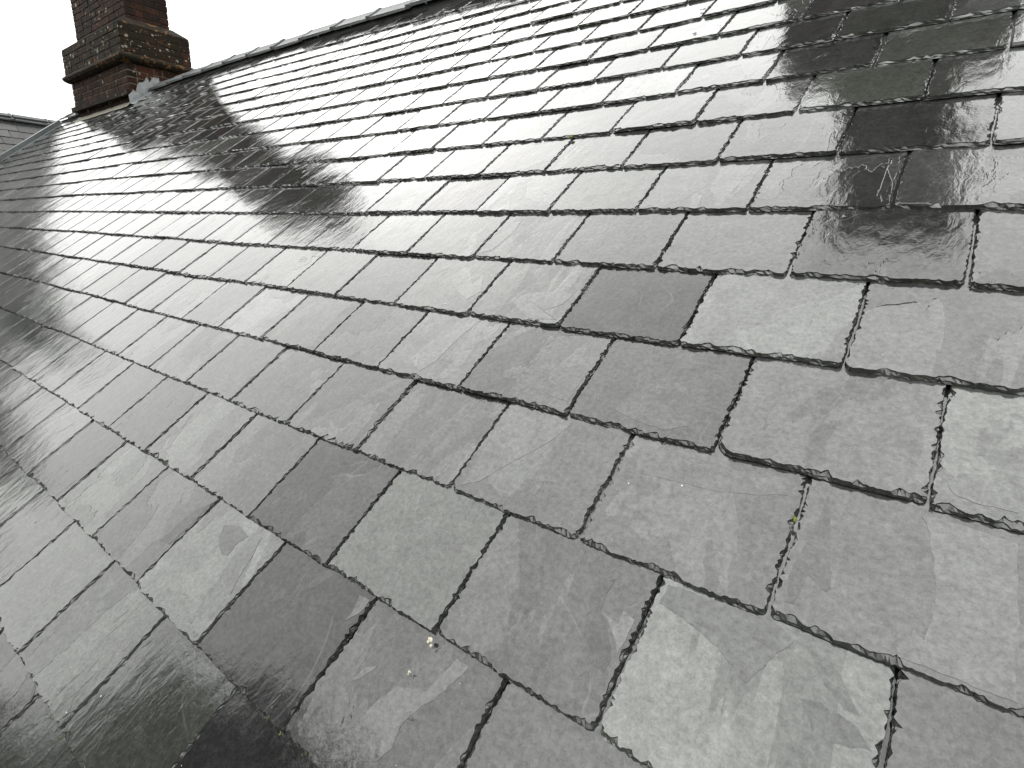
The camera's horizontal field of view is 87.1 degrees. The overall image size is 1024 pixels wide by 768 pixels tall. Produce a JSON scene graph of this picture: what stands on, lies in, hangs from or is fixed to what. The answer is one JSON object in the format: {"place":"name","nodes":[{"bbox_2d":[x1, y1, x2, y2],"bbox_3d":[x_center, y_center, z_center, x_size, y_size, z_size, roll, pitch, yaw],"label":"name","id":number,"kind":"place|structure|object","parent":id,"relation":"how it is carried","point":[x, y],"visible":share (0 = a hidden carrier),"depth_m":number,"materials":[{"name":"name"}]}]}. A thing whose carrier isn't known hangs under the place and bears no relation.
{"place":"outdoors","nodes":[
{"label":"outdoors","id":0,"kind":"place"},
{"bbox_2d":[0,0,407,120],"label":"sky","id":1,"kind":"structure","parent":0,"point":[34,34],"materials":[{"name":"white"}]},
{"bbox_2d":[0,0,1023,767],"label":"slate roof","id":2,"kind":"structure","parent":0,"point":[348,366],"depth_m":1.00,"materials":[{"name":"stone"}]},
{"bbox_2d":[0,119,61,161],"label":"verge flashing","id":3,"kind":"object","parent":2,"relation":"attached to","point":[29,140],"visible":1,"depth_m":8.24,"materials":[{"name":"metal"}]},
{"bbox_2d":[62,0,192,122],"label":"brick chimney","id":4,"kind":"object","parent":2,"relation":"on","point":[119,54],"visible":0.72,"depth_m":6.78,"materials":[{"name":"brown brick"}]},
{"bbox_2d":[427,637,432,646],"bbox_3d":[-0.111,0.350,0.730,0.012,0.007,0.009,13,19,35],"label":"bird dropping","id":5,"kind":"object","parent":2,"relation":"on","point":[430,639],"visible":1,"depth_m":0.73,"materials":[{"name":"white"}]},
{"bbox_3d":[-10.703,0.606,8.187,3.280,4.700,6.900,13,19,35],"label":"wing wall","id":6,"kind":"object","parent":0,"visible":0},
{"bbox_2d":[0,112,61,161],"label":"cross wing roof","id":7,"kind":"structure","parent":6,"relation":"on","point":[15,129],"depth_m":8.62,"materials":[{"name":"stone"}]}
]}

